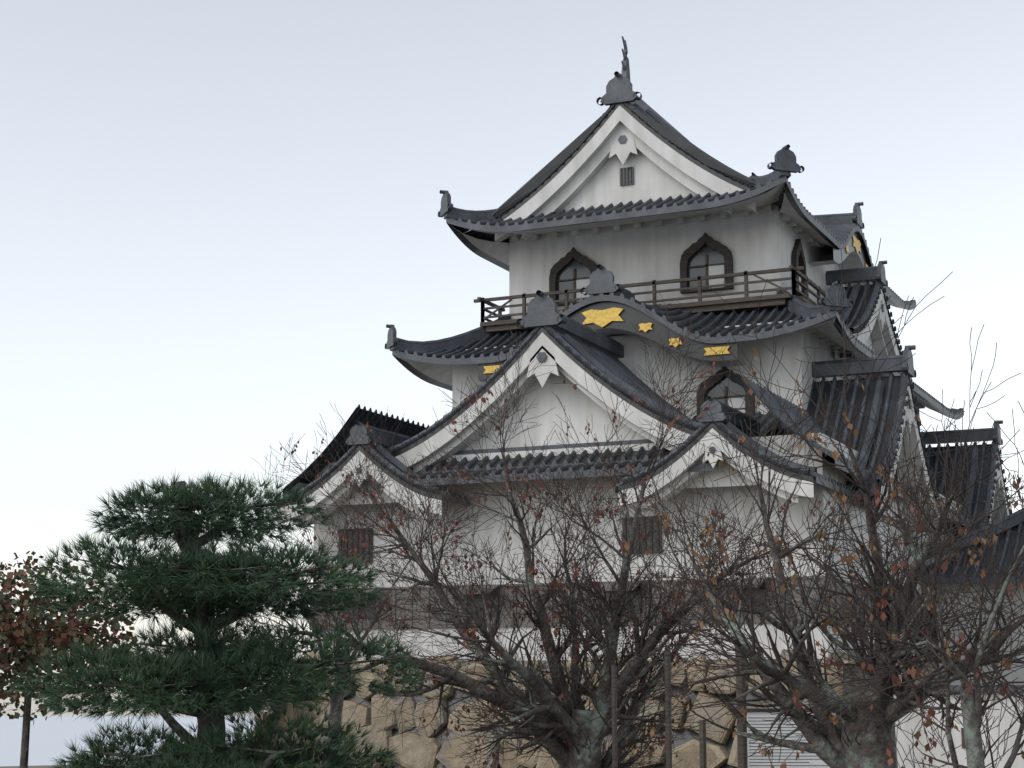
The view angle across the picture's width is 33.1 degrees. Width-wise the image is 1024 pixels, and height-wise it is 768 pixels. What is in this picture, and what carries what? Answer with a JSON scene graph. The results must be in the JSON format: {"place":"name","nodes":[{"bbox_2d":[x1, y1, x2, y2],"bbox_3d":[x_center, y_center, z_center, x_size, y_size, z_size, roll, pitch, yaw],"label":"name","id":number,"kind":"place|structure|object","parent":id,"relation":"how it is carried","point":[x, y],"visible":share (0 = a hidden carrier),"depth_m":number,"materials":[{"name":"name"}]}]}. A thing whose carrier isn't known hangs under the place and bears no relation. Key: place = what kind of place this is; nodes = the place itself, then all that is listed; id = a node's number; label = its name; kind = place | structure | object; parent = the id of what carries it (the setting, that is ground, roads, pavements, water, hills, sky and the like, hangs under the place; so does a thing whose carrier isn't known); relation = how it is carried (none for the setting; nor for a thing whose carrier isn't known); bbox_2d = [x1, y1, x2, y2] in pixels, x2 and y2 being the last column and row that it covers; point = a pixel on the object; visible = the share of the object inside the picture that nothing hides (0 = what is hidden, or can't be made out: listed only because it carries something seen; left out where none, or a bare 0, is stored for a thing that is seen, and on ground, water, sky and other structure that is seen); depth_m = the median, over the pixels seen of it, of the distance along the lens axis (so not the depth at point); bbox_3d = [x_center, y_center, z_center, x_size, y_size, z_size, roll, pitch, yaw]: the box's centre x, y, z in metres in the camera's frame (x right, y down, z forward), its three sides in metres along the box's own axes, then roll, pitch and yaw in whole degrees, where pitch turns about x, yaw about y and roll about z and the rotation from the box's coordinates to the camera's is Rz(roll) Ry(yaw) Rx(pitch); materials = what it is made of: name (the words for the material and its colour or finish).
{"place":"outdoors","nodes":[
{"label":"outdoors","id":0,"kind":"place"},
{"bbox_2d":[0,716,255,767],"bbox_3d":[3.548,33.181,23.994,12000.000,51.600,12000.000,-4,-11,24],"label":"ground","id":1,"kind":"structure","parent":0,"point":[49,736],"depth_m":1936.85,"materials":[{"name":"snow"}]},
{"bbox_2d":[0,551,138,767],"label":"maple tree","id":2,"kind":"object","parent":1,"relation":"on","point":[28,635],"visible":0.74,"depth_m":37.35,"materials":[{"name":"plant"}]},
{"bbox_2d":[1,466,432,767],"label":"pine tree","id":3,"kind":"object","parent":1,"relation":"on","point":[197,582],"visible":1,"depth_m":15.97,"materials":[{"name":"plant"}]},
{"bbox_2d":[217,402,486,764],"bbox_3d":[-2.485,3.774,26.408,4.786,6.994,2.670,4,-11,-20],"label":"cherry tree","id":4,"kind":"object","parent":1,"relation":"on","point":[336,713],"visible":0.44,"depth_m":26.67,"materials":[{"name":"plant"}]},
{"bbox_2d":[159,292,885,767],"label":"cherry tree","id":5,"kind":"object","parent":1,"relation":"on","point":[563,730],"visible":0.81,"depth_m":20.39,"materials":[{"name":"plant"}]},
{"bbox_2d":[253,649,937,767],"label":"stone base","id":6,"kind":"object","parent":1,"relation":"on","point":[415,752],"visible":0.12,"depth_m":42.24,"materials":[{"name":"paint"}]},
{"bbox_2d":[611,646,747,767],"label":"wooden posts","id":7,"kind":"object","parent":1,"relation":"on","point":[742,753],"visible":0.7,"depth_m":18.50,"materials":[{"name":"paint"}]},
{"bbox_2d":[553,238,1023,767],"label":"cherry tree","id":8,"kind":"object","parent":1,"relation":"on","point":[860,744],"visible":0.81,"depth_m":13.24,"materials":[{"name":"plant"}]},
{"bbox_2d":[746,708,837,767],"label":"info sign board","id":9,"kind":"object","parent":1,"relation":"on","point":[804,759],"visible":0.34,"depth_m":23.19,"materials":[{"name":"paint"}]},
{"bbox_2d":[718,401,1023,767],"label":"cherry tree","id":10,"kind":"object","parent":1,"relation":"on","point":[972,707],"visible":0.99,"depth_m":11.40,"materials":[{"name":"plant"}]},
{"bbox_2d":[893,685,1023,767],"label":"entrance wall","id":11,"kind":"structure","parent":1,"relation":"on","point":[958,737],"depth_m":36.61,"materials":[{"name":"paint"}]},
{"bbox_2d":[936,583,1023,684],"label":"tsuke yagura walls","id":12,"kind":"structure","parent":1,"relation":"on","point":[1018,674],"depth_m":49.56,"materials":[{"name":"white paint"}]},
{"bbox_2d":[919,508,1023,583],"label":"roof","id":13,"kind":"structure","parent":12,"relation":"on","point":[1015,523],"depth_m":50.47,"materials":[{"name":"grey tile"}]},
{"bbox_2d":[0,0,1023,715],"label":"sky","id":14,"kind":"structure","parent":0,"point":[216,216],"materials":[{"name":"white"}]},
{"bbox_2d":[312,204,965,660],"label":"castle walls","id":15,"kind":"structure","parent":0,"point":[762,238],"depth_m":45.68,"materials":[{"name":"white paint"}]},
{"bbox_2d":[285,105,951,635],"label":"wooden trim","id":16,"kind":"structure","parent":15,"relation":"attached to","point":[623,157],"depth_m":49.09,"materials":[{"name":"wood"}]},
{"bbox_2d":[279,36,1011,549],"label":"castle roofs","id":17,"kind":"structure","parent":15,"relation":"on","point":[561,344],"depth_m":45.40,"materials":[{"name":"tile"}]}
]}

